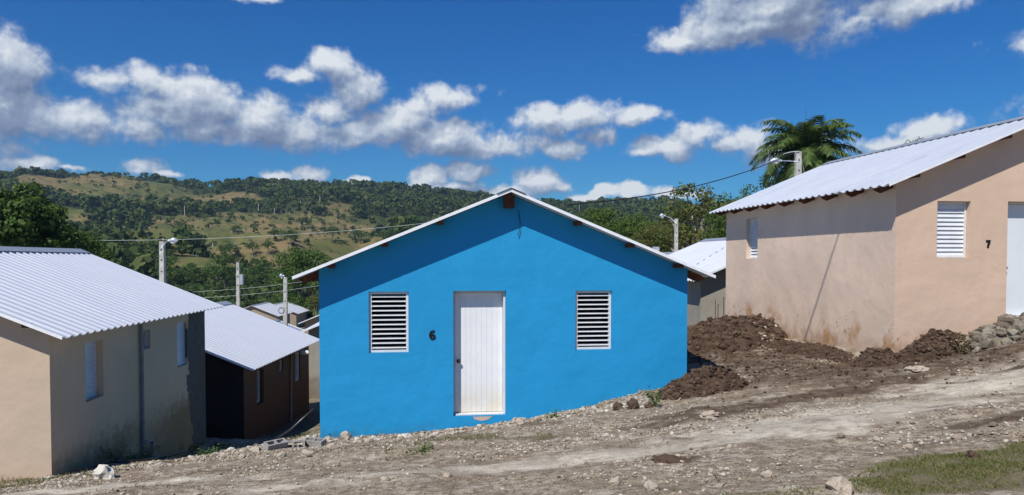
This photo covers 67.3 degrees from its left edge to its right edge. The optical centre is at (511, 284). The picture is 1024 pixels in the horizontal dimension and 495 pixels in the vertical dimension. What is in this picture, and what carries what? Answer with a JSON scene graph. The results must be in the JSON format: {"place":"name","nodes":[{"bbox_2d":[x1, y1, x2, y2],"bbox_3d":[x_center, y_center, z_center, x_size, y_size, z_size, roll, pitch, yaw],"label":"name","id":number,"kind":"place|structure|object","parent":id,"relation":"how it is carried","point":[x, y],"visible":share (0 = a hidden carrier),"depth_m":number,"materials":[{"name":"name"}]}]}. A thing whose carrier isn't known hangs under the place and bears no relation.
{"place":"outdoors","nodes":[
{"label":"outdoors","id":0,"kind":"place"},
{"bbox_2d":[7,174,597,301],"bbox_3d":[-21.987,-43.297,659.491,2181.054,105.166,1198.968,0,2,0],"label":"hills","id":1,"kind":"structure","parent":0,"point":[221,232],"depth_m":459.62,"materials":[{"name":"green plant"}]},
{"bbox_2d":[120,239,142,248],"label":"slope tree","id":2,"kind":"object","parent":1,"relation":"on","point":[133,244],"visible":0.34,"depth_m":219.97,"materials":[{"name":"green plant"}]},
{"bbox_2d":[142,237,157,249],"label":"slope tree","id":3,"kind":"object","parent":1,"relation":"on","point":[151,243],"visible":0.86,"depth_m":227.31,"materials":[{"name":"green plant"}]},
{"bbox_2d":[153,249,179,262],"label":"slope tree","id":4,"kind":"object","parent":1,"relation":"on","point":[170,259],"visible":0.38,"depth_m":203.42,"materials":[{"name":"green plant"}]},
{"bbox_2d":[151,262,185,283],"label":"slope tree","id":5,"kind":"object","parent":1,"relation":"on","point":[173,273],"visible":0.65,"depth_m":179.77,"materials":[{"name":"green plant"}]},
{"bbox_2d":[166,270,192,284],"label":"slope tree","id":6,"kind":"object","parent":1,"relation":"on","point":[184,279],"visible":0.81,"depth_m":182.58,"materials":[{"name":"green plant"}]},
{"bbox_2d":[180,262,206,280],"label":"slope tree","id":7,"kind":"object","parent":1,"relation":"on","point":[193,273],"visible":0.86,"depth_m":187.50,"materials":[{"name":"green plant"}]},
{"bbox_2d":[197,259,232,280],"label":"slope tree","id":8,"kind":"object","parent":1,"relation":"on","point":[209,267],"visible":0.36,"depth_m":191.42,"materials":[{"name":"green plant"}]},
{"bbox_2d":[121,262,318,319],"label":"scrub","id":9,"kind":"object","parent":1,"relation":"on","point":[208,286],"visible":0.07,"depth_m":177.75,"materials":[{"name":"green plant"}]},
{"bbox_2d":[208,257,240,287],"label":"slope tree","id":10,"kind":"object","parent":1,"relation":"on","point":[222,273],"visible":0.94,"depth_m":182.65,"materials":[{"name":"green plant"}]},
{"bbox_2d":[209,248,239,264],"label":"slope tree","id":11,"kind":"object","parent":1,"relation":"on","point":[228,256],"visible":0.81,"depth_m":211.05,"materials":[{"name":"green plant"}]},
{"bbox_2d":[217,240,240,254],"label":"slope tree","id":12,"kind":"object","parent":1,"relation":"on","point":[231,246],"visible":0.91,"depth_m":285.51,"materials":[{"name":"green plant"}]},
{"bbox_2d":[231,223,242,233],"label":"slope tree","id":13,"kind":"object","parent":1,"relation":"on","point":[236,227],"visible":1,"depth_m":416.48,"materials":[{"name":"green plant"}]},
{"bbox_2d":[232,269,260,282],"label":"slope tree","id":14,"kind":"object","parent":1,"relation":"on","point":[248,277],"visible":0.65,"depth_m":189.25,"materials":[{"name":"green plant"}]},
{"bbox_2d":[243,239,259,255],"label":"slope tree","id":15,"kind":"object","parent":1,"relation":"on","point":[249,246],"visible":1,"depth_m":287.04,"materials":[{"name":"green plant"}]},
{"bbox_2d":[243,259,269,282],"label":"slope tree","id":16,"kind":"object","parent":1,"relation":"on","point":[258,269],"visible":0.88,"depth_m":194.78,"materials":[{"name":"green plant"}]},
{"bbox_2d":[252,256,271,267],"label":"slope tree","id":17,"kind":"object","parent":1,"relation":"on","point":[263,261],"visible":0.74,"depth_m":215.25,"materials":[{"name":"green plant"}]},
{"bbox_2d":[260,238,276,254],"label":"slope tree","id":18,"kind":"object","parent":1,"relation":"on","point":[268,243],"visible":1,"depth_m":286.13,"materials":[{"name":"green plant"}]},
{"bbox_2d":[264,274,281,281],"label":"slope tree","id":19,"kind":"object","parent":1,"relation":"on","point":[269,279],"visible":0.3,"depth_m":187.62,"materials":[{"name":"green plant"}]},
{"bbox_2d":[267,227,281,240],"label":"slope tree","id":20,"kind":"object","parent":1,"relation":"on","point":[273,232],"visible":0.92,"depth_m":297.12,"materials":[{"name":"green plant"}]},
{"bbox_2d":[280,226,300,245],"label":"slope tree","id":21,"kind":"object","parent":1,"relation":"on","point":[283,233],"visible":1,"depth_m":293.35,"materials":[{"name":"green plant"}]},
{"bbox_2d":[301,215,311,228],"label":"slope tree","id":22,"kind":"object","parent":1,"relation":"on","point":[304,219],"visible":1,"depth_m":447.02,"materials":[{"name":"green plant"}]},
{"bbox_2d":[322,223,341,241],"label":"slope tree","id":23,"kind":"object","parent":1,"relation":"on","point":[330,231],"visible":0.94,"depth_m":315.73,"materials":[{"name":"green plant"}]},
{"bbox_2d":[351,228,363,238],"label":"slope tree","id":24,"kind":"object","parent":1,"relation":"on","point":[359,232],"visible":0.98,"depth_m":371.98,"materials":[{"name":"green plant"}]},
{"bbox_2d":[0,166,722,277],"bbox_3d":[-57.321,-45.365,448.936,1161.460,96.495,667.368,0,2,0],"label":"woodland","id":25,"kind":"object","parent":1,"relation":"on","point":[132,214],"depth_m":542.98,"materials":[{"name":"green plant"}]},
{"bbox_2d":[0,326,1023,494],"bbox_3d":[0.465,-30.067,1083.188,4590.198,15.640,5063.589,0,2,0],"label":"ground","id":26,"kind":"structure","parent":0,"point":[819,429],"depth_m":8.64,"materials":[{"name":"grey gravel"}]},
{"bbox_2d":[0,182,89,251],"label":"mango tree","id":27,"kind":"object","parent":26,"relation":"on","point":[26,217],"visible":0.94,"depth_m":41.11,"materials":[{"name":"green plant"}]},
{"bbox_2d":[60,230,116,260],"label":"mango tree","id":28,"kind":"object","parent":26,"relation":"on","point":[95,245],"visible":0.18,"depth_m":46.11,"materials":[{"name":"green plant"}]},
{"bbox_2d":[93,464,115,478],"bbox_3d":[-5.102,2.394,9.620,0.249,0.296,0.290,-1,2,-38],"label":"stone","id":29,"kind":"object","parent":26,"relation":"on","point":[102,471],"visible":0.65,"depth_m":9.53,"materials":[{"name":"stone"}]},
{"bbox_2d":[0,246,222,480],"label":"tan house","id":30,"kind":"structure","parent":26,"relation":"on","point":[96,352],"depth_m":14.14,"materials":[{"name":"beige paint"}]},
{"bbox_2d":[85,341,96,398],"bbox_3d":[-7.430,1.498,13.403,0.060,1.003,0.646,0,2,-4],"label":"window","id":31,"kind":"structure","parent":30,"relation":"in","point":[90,348],"depth_m":13.58,"materials":[{"name":"metal"}]},
{"bbox_2d":[143,330,146,348],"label":"window","id":32,"kind":"structure","parent":30,"relation":"in","point":[145,331],"depth_m":15.80,"materials":[{"name":"metal"}]},
{"bbox_2d":[177,322,184,366],"bbox_3d":[-7.662,1.367,17.654,0.060,1.003,0.639,0,2,-4],"label":"window","id":33,"kind":"structure","parent":30,"relation":"in","point":[180,326],"depth_m":17.80,"materials":[{"name":"metal"}]},
{"bbox_2d":[99,446,125,460],"bbox_3d":[-7.040,3.027,13.625,0.434,0.376,0.531,1,2,28],"label":"weed","id":34,"kind":"object","parent":26,"relation":"on","point":[109,455],"visible":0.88,"depth_m":13.59,"materials":[{"name":"green plant"}]},
{"bbox_2d":[66,450,191,472],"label":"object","id":35,"kind":"object","parent":26,"relation":"on","point":[82,468],"visible":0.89,"depth_m":13.10,"materials":[{"name":"grey concrete"}]},
{"bbox_2d":[113,451,150,462],"bbox_3d":[-6.701,3.029,13.519,0.676,0.330,0.355,0,2,0],"label":"weed","id":36,"kind":"object","parent":26,"relation":"on","point":[133,457],"visible":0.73,"depth_m":13.52,"materials":[{"name":"green plant"}]},
{"bbox_2d":[128,440,167,459],"bbox_3d":[-6.612,3.008,13.810,0.554,0.380,0.748,0,2,0],"label":"weed","id":37,"kind":"object","parent":26,"relation":"on","point":[148,454],"visible":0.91,"depth_m":13.78,"materials":[{"name":"green plant"}]},
{"bbox_2d":[158,238,177,282],"bbox_3d":[-13.378,1.872,30.046,0.790,7.394,0.269,0,2,6],"label":"lamp pole","id":38,"kind":"object","parent":26,"relation":"on","point":[162,259],"visible":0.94,"depth_m":29.90,"materials":[{"name":"concrete"}]},
{"bbox_2d":[95,223,423,240],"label":"power cable","id":39,"kind":"object","parent":38,"relation":"attached to","point":[259,236],"visible":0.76,"depth_m":64.36,"materials":[{"name":"black rubber"}]},
{"bbox_2d":[188,441,204,452],"bbox_3d":[-7.508,3.860,18.132,0.721,0.318,0.495,0,2,0],"label":"weed","id":40,"kind":"object","parent":26,"relation":"on","point":[194,448],"visible":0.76,"depth_m":18.13,"materials":[{"name":"green plant"}]},
{"bbox_2d":[193,446,221,456],"bbox_3d":[-4.940,2.738,12.460,0.457,0.236,0.482,0,2,0],"label":"weed","id":41,"kind":"object","parent":26,"relation":"on","point":[206,452],"visible":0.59,"depth_m":12.49,"materials":[{"name":"green plant"}]},
{"bbox_2d":[211,440,232,448],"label":"weed","id":42,"kind":"object","parent":26,"relation":"on","point":[221,445],"visible":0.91,"depth_m":19.05,"materials":[{"name":"green plant"}]},
{"bbox_2d":[236,260,243,306],"bbox_3d":[-14.172,2.493,40.097,0.378,7.530,0.216,0,2,0],"label":"utility pole","id":43,"kind":"object","parent":26,"relation":"on","point":[239,279],"visible":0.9,"depth_m":39.94,"materials":[{"name":"concrete"}]},
{"bbox_2d":[250,445,259,451],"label":"stone","id":44,"kind":"object","parent":26,"relation":"on","point":[256,448],"visible":0.71,"depth_m":11.20,"materials":[{"name":"stone"}]},
{"bbox_2d":[205,301,318,438],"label":"brown house","id":45,"kind":"structure","parent":26,"relation":"on","point":[257,375],"depth_m":23.25,"materials":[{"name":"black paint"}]},
{"bbox_2d":[257,370,259,402],"bbox_3d":[-7.561,3.011,22.627,0.075,1.003,0.646,0,2,-1],"label":"window","id":46,"kind":"structure","parent":45,"relation":"in","point":[258,400],"depth_m":22.90,"materials":[{"name":"metal"}]},
{"bbox_2d":[295,352,298,381],"bbox_3d":[-7.572,2.879,26.884,0.075,1.003,0.639,0,2,-1],"label":"window","id":47,"kind":"structure","parent":45,"relation":"in","point":[297,361],"depth_m":27.08,"materials":[{"name":"metal"}]},
{"bbox_2d":[244,302,291,323],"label":"beige house","id":48,"kind":"structure","parent":26,"relation":"on","point":[268,310],"depth_m":101.28,"materials":[{"name":"metal"}]},
{"bbox_2d":[262,438,287,450],"bbox_3d":[-3.458,2.371,11.225,0.128,0.162,0.340,26,17,35],"label":"cinder block","id":49,"kind":"object","parent":26,"relation":"on","point":[273,444],"depth_m":11.19,"materials":[{"name":"grey concrete"}]},
{"bbox_2d":[276,451,285,458],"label":"stone","id":50,"kind":"object","parent":26,"relation":"on","point":[282,454],"visible":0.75,"depth_m":10.11,"materials":[{"name":"stone"}]},
{"bbox_2d":[278,273,287,325],"bbox_3d":[-11.332,2.890,38.075,0.426,6.863,0.295,0,2,0],"label":"utility pole","id":51,"kind":"object","parent":26,"relation":"on","point":[285,300],"visible":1,"depth_m":37.96,"materials":[{"name":"concrete"}]},
{"bbox_2d":[274,319,304,332],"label":"beige house","id":52,"kind":"structure","parent":26,"relation":"on","point":[289,325],"depth_m":60.42,"materials":[{"name":"metal"}]},
{"bbox_2d":[274,302,308,326],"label":"beige house","id":53,"kind":"structure","parent":26,"relation":"on","point":[298,314],"depth_m":114.60,"materials":[{"name":"metal"}]},
{"bbox_2d":[266,291,317,308],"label":"dense tree","id":54,"kind":"object","parent":26,"relation":"on","point":[296,299],"visible":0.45,"depth_m":121.11,"materials":[{"name":"green plant"}]},
{"bbox_2d":[273,409,312,439],"bbox_3d":[-3.441,2.217,11.999,0.782,0.450,0.047,-2,3,-45],"label":"stick","id":55,"kind":"object","parent":26,"relation":"on","point":[287,431],"visible":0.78,"depth_m":11.99,"materials":[{"name":"metal"}]},
{"bbox_2d":[281,440,304,447],"bbox_3d":[-3.247,2.383,11.403,0.340,0.127,0.162,0,-13,-14],"label":"cinder block","id":56,"kind":"object","parent":26,"relation":"on","point":[293,441],"depth_m":11.35,"materials":[{"name":"grey concrete"}]},
{"bbox_2d":[269,246,333,304],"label":"dense tree","id":57,"kind":"object","parent":26,"relation":"on","point":[303,260],"visible":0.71,"depth_m":122.64,"materials":[{"name":"green plant"}]},
{"bbox_2d":[301,450,314,455],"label":"stone","id":58,"kind":"object","parent":26,"relation":"on","point":[305,452],"visible":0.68,"depth_m":9.94,"materials":[{"name":"stone"}]},
{"bbox_2d":[298,315,318,333],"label":"grey house","id":59,"kind":"structure","parent":26,"relation":"on","point":[311,321],"depth_m":50.13,"materials":[{"name":"metal"}]},
{"bbox_2d":[301,322,319,398],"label":"grey house","id":60,"kind":"structure","parent":26,"relation":"on","point":[314,373],"depth_m":32.55,"materials":[{"name":"paint"}]},
{"bbox_2d":[306,292,318,315],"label":"tree","id":61,"kind":"object","parent":26,"relation":"on","point":[315,299],"visible":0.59,"depth_m":104.86,"materials":[{"name":"green plant"}]},
{"bbox_2d":[303,437,326,446],"bbox_3d":[-2.955,2.398,11.521,0.340,0.162,0.127,1,12,23],"label":"cinder block","id":62,"kind":"object","parent":26,"relation":"on","point":[313,442],"depth_m":11.47,"materials":[{"name":"grey concrete"}]},
{"bbox_2d":[326,443,339,448],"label":"stone","id":63,"kind":"object","parent":26,"relation":"on","point":[332,445],"visible":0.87,"depth_m":10.32,"materials":[{"name":"stone"}]},
{"bbox_2d":[340,431,351,437],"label":"stone","id":64,"kind":"object","parent":26,"relation":"on","point":[343,434],"visible":0.75,"depth_m":12.56,"materials":[{"name":"stone"}]},
{"bbox_2d":[363,438,373,442],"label":"stone","id":65,"kind":"object","parent":26,"relation":"on","point":[366,440],"visible":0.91,"depth_m":11.19,"materials":[{"name":"stone"}]},
{"bbox_2d":[406,441,435,453],"bbox_3d":[-1.158,2.044,9.558,0.374,0.153,0.389,-1,2,-17],"label":"weed","id":66,"kind":"object","parent":26,"relation":"on","point":[423,448],"visible":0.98,"depth_m":9.55,"materials":[{"name":"green plant"}]},
{"bbox_2d":[292,187,715,437],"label":"blue house","id":67,"kind":"structure","parent":26,"relation":"on","point":[511,303],"depth_m":12.96,"materials":[{"name":"paint"}]},
{"bbox_2d":[369,292,408,352],"bbox_3d":[-2.044,0.623,12.761,0.642,1.003,0.075,0,2,-7],"label":"window","id":68,"kind":"structure","parent":67,"relation":"in","point":[406,342],"depth_m":12.75,"materials":[{"name":"metal"}]},
{"bbox_2d":[455,293,501,411],"bbox_3d":[-0.561,1.160,13.057,0.802,2.025,0.108,0,2,-7],"label":"door","id":69,"kind":"structure","parent":67,"relation":"in","point":[478,316],"depth_m":13.08,"materials":[{"name":"metal"}]},
{"bbox_2d":[575,291,610,348],"bbox_3d":[1.384,0.610,13.194,0.625,1.003,0.075,0,2,-7],"label":"window","id":70,"kind":"structure","parent":67,"relation":"in","point":[609,292],"depth_m":13.18,"materials":[{"name":"metal"}]},
{"bbox_2d":[6,390,1023,485],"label":"rubble","id":71,"kind":"object","parent":26,"relation":"on","point":[434,434],"visible":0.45,"depth_m":11.85,"materials":[{"name":"stone"}]},
{"bbox_2d":[545,409,560,418],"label":"weed","id":72,"kind":"object","parent":26,"relation":"on","point":[555,414],"visible":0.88,"depth_m":12.39,"materials":[{"name":"green plant"}]},
{"bbox_2d":[577,206,625,233],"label":"leafy tree","id":73,"kind":"object","parent":26,"relation":"on","point":[597,215],"visible":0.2,"depth_m":61.18,"materials":[{"name":"green plant"}]},
{"bbox_2d":[608,477,619,484],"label":"stone","id":74,"kind":"object","parent":26,"relation":"on","point":[615,481],"visible":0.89,"depth_m":6.29,"materials":[{"name":"stone"}]},
{"bbox_2d":[613,401,622,410],"bbox_3d":[1.683,1.966,12.200,0.170,0.217,0.204,0,2,0],"label":"soil clod","id":75,"kind":"object","parent":26,"relation":"on","point":[617,405],"visible":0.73,"depth_m":12.14,"materials":[{"name":"brown soil"}]},
{"bbox_2d":[603,211,654,239],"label":"leafy tree","id":76,"kind":"object","parent":26,"relation":"on","point":[632,225],"visible":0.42,"depth_m":57.50,"materials":[{"name":"green plant"}]},
{"bbox_2d":[627,398,639,409],"bbox_3d":[1.901,1.905,12.047,0.194,0.244,0.282,-1,2,-28],"label":"soil clod","id":77,"kind":"object","parent":26,"relation":"on","point":[632,403],"visible":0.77,"depth_m":11.97,"materials":[{"name":"brown soil"}]},
{"bbox_2d":[627,224,673,251],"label":"yellowing tree","id":78,"kind":"object","parent":26,"relation":"on","point":[654,237],"visible":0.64,"depth_m":51.26,"materials":[{"name":"green plant"}]},
{"bbox_2d":[642,385,661,406],"bbox_3d":[2.220,1.751,11.973,0.291,0.355,0.431,-1,2,-40],"label":"weed","id":79,"kind":"object","parent":26,"relation":"on","point":[651,396],"visible":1,"depth_m":11.96,"materials":[{"name":"green plant"}]},
{"bbox_2d":[644,480,659,490],"bbox_3d":[1.052,1.528,5.774,0.099,0.100,0.151,-1,2,-22],"label":"stone","id":80,"kind":"object","parent":26,"relation":"on","point":[650,485],"visible":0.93,"depth_m":5.73,"materials":[{"name":"stone"}]},
{"bbox_2d":[660,213,677,251],"bbox_3d":[8.150,0.285,40.000,1.000,7.950,0.247,0,2,-4],"label":"lamp pole","id":81,"kind":"object","parent":26,"relation":"on","point":[662,215],"visible":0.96,"depth_m":39.86,"materials":[{"name":"concrete"}]},
{"bbox_2d":[650,453,691,463],"bbox_3d":[1.484,1.644,7.154,0.289,0.082,0.425,-2,2,-40],"label":"soil clod","id":82,"kind":"object","parent":26,"relation":"on","point":[665,458],"visible":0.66,"depth_m":7.13,"materials":[{"name":"soil"}]},
{"bbox_2d":[658,224,699,250],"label":"yellowing tree","id":83,"kind":"object","parent":26,"relation":"on","point":[690,242],"visible":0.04,"depth_m":59.22,"materials":[{"name":"green plant"}]},
{"bbox_2d":[653,181,729,251],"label":"yellowing tree","id":84,"kind":"object","parent":26,"relation":"on","point":[686,235],"visible":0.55,"depth_m":54.30,"materials":[{"name":"green plant"}]},
{"bbox_2d":[669,237,725,325],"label":"grey house","id":85,"kind":"structure","parent":26,"relation":"on","point":[709,256],"depth_m":23.53,"materials":[{"name":"metal"}]},
{"bbox_2d":[654,365,748,399],"bbox_3d":[3.100,1.641,12.657,1.724,0.661,1.130,0,2,0],"label":"soil heap","id":86,"kind":"object","parent":26,"relation":"on","point":[705,380],"visible":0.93,"depth_m":12.38,"materials":[{"name":"brown soil"}]},
{"bbox_2d":[699,410,719,418],"bbox_3d":[2.681,1.768,10.392,0.327,0.136,0.269,0,2,-12],"label":"stone","id":87,"kind":"object","parent":26,"relation":"on","point":[708,414],"visible":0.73,"depth_m":10.30,"materials":[{"name":"stone"}]},
{"bbox_2d":[699,201,731,238],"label":"leafy tree","id":88,"kind":"object","parent":26,"relation":"on","point":[720,225],"visible":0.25,"depth_m":49.72,"materials":[{"name":"green plant"}]},
{"bbox_2d":[687,313,787,353],"bbox_3d":[4.700,1.527,19.357,4.613,1.781,6.810,0,2,0],"label":"soil heap","id":89,"kind":"object","parent":26,"relation":"on","point":[727,334],"visible":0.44,"depth_m":17.16,"materials":[{"name":"soil"}]},
{"bbox_2d":[716,184,758,222],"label":"leafy tree","id":90,"kind":"object","parent":26,"relation":"on","point":[737,197],"visible":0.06,"depth_m":63.74,"materials":[{"name":"green plant"}]},
{"bbox_2d":[760,470,773,476],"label":"stone","id":91,"kind":"object","parent":26,"relation":"on","point":[768,473],"visible":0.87,"depth_m":6.04,"materials":[{"name":"stone"}]},
{"bbox_2d":[756,166,782,189],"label":"leafy tree","id":92,"kind":"object","parent":26,"relation":"on","point":[769,184],"visible":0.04,"depth_m":51.64,"materials":[{"name":"green plant"}]},
{"bbox_2d":[770,151,803,176],"bbox_3d":[10.710,-0.798,29.968,1.415,8.738,0.303,0,2,-3],"label":"lamp pole","id":93,"kind":"object","parent":26,"relation":"on","point":[798,162],"visible":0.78,"depth_m":29.76,"materials":[{"name":"concrete"}]},
{"bbox_2d":[568,152,794,204],"bbox_3d":[6.235,-3.598,24.800,0.029,2.817,13.988,2,2,43],"label":"power cable","id":94,"kind":"object","parent":93,"relation":"attached to","point":[675,190],"visible":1,"depth_m":23.39,"materials":[{"name":"black rubber"}]},
{"bbox_2d":[749,115,862,189],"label":"palm tree","id":95,"kind":"object","parent":26,"relation":"on","point":[814,143],"visible":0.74,"depth_m":44.97,"materials":[{"name":"green plant"}]},
{"bbox_2d":[762,339,857,363],"bbox_3d":[5.950,1.333,15.649,0.988,0.324,4.393,0,2,-8],"label":"soil heap","id":96,"kind":"object","parent":26,"relation":"on","point":[814,350],"visible":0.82,"depth_m":15.25,"materials":[{"name":"brown soil"}]},
{"bbox_2d":[825,475,853,494],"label":"stone","id":97,"kind":"object","parent":26,"relation":"on","point":[843,484],"visible":0.96,"depth_m":5.26,"materials":[{"name":"stone"}]},
{"bbox_2d":[672,440,1023,494],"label":"grass","id":98,"kind":"structure","parent":26,"relation":"on","point":[973,467],"depth_m":5.69,"materials":[{"name":"green plant"}]},
{"bbox_2d":[687,338,1023,417],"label":"soil crumbs","id":99,"kind":"object","parent":26,"relation":"on","point":[846,372],"visible":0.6,"depth_m":12.92,"materials":[{"name":"brown soil"}]},
{"bbox_2d":[709,116,1023,352],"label":"peach house","id":100,"kind":"structure","parent":26,"relation":"on","point":[897,248],"depth_m":14.16,"materials":[{"name":"paint"}]},
{"bbox_2d":[750,218,757,257],"bbox_3d":[6.140,-1.152,19.278,0.060,1.003,0.628,0,2,-8],"label":"window","id":101,"kind":"structure","parent":100,"relation":"in","point":[753,222],"depth_m":19.42,"materials":[{"name":"metal"}]},
{"bbox_2d":[937,202,966,257],"bbox_3d":[7.877,-0.984,13.866,0.642,1.003,0.060,0,2,-8],"label":"window","id":102,"kind":"structure","parent":100,"relation":"in","point":[951,216],"depth_m":13.86,"materials":[{"name":"metal"}]},
{"bbox_2d":[1006,205,1023,314],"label":"door","id":103,"kind":"structure","parent":100,"relation":"in","point":[1015,230],"depth_m":14.13,"materials":[{"name":"metal"}]},
{"bbox_2d":[850,347,900,367],"bbox_3d":[6.220,1.283,13.146,0.923,0.422,0.659,0,2,0],"label":"soil heap","id":104,"kind":"object","parent":26,"relation":"on","point":[868,357],"visible":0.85,"depth_m":12.99,"materials":[{"name":"brown soil"}]},
{"bbox_2d":[904,366,929,372],"bbox_3d":[6.427,1.351,12.177,0.405,0.135,0.272,1,2,19],"label":"stone","id":105,"kind":"object","parent":26,"relation":"on","point":[910,369],"visible":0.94,"depth_m":12.12,"materials":[{"name":"stone"}]},
{"bbox_2d":[896,328,971,361],"bbox_3d":[7.300,1.106,13.291,1.863,0.710,1.058,0,2,0],"label":"soil heap","id":106,"kind":"object","parent":26,"relation":"on","point":[933,344],"visible":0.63,"depth_m":13.02,"materials":[{"name":"soil"}]},
{"bbox_2d":[948,331,972,353],"bbox_3d":[7.530,0.973,12.920,0.464,0.478,0.397,2,2,42],"label":"weed","id":107,"kind":"object","parent":26,"relation":"on","point":[965,347],"visible":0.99,"depth_m":12.87,"materials":[{"name":"plant"}]},
{"bbox_2d":[964,450,980,458],"bbox_3d":[3.681,1.380,6.144,0.115,0.104,0.152,1,2,34],"label":"stone","id":108,"kind":"object","parent":26,"relation":"on","point":[970,454],"visible":0.55,"depth_m":6.11,"materials":[{"name":"stone"}]},
{"bbox_2d":[965,312,1023,352],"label":"pile of rocks","id":109,"kind":"object","parent":26,"relation":"on","point":[1006,329],"visible":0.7,"depth_m":13.10,"materials":[{"name":"stone"}]},
{"bbox_2d":[0,0,1023,205],"label":"sky","id":110,"kind":"structure","parent":0,"point":[576,100],"materials":[{"name":"blue"}]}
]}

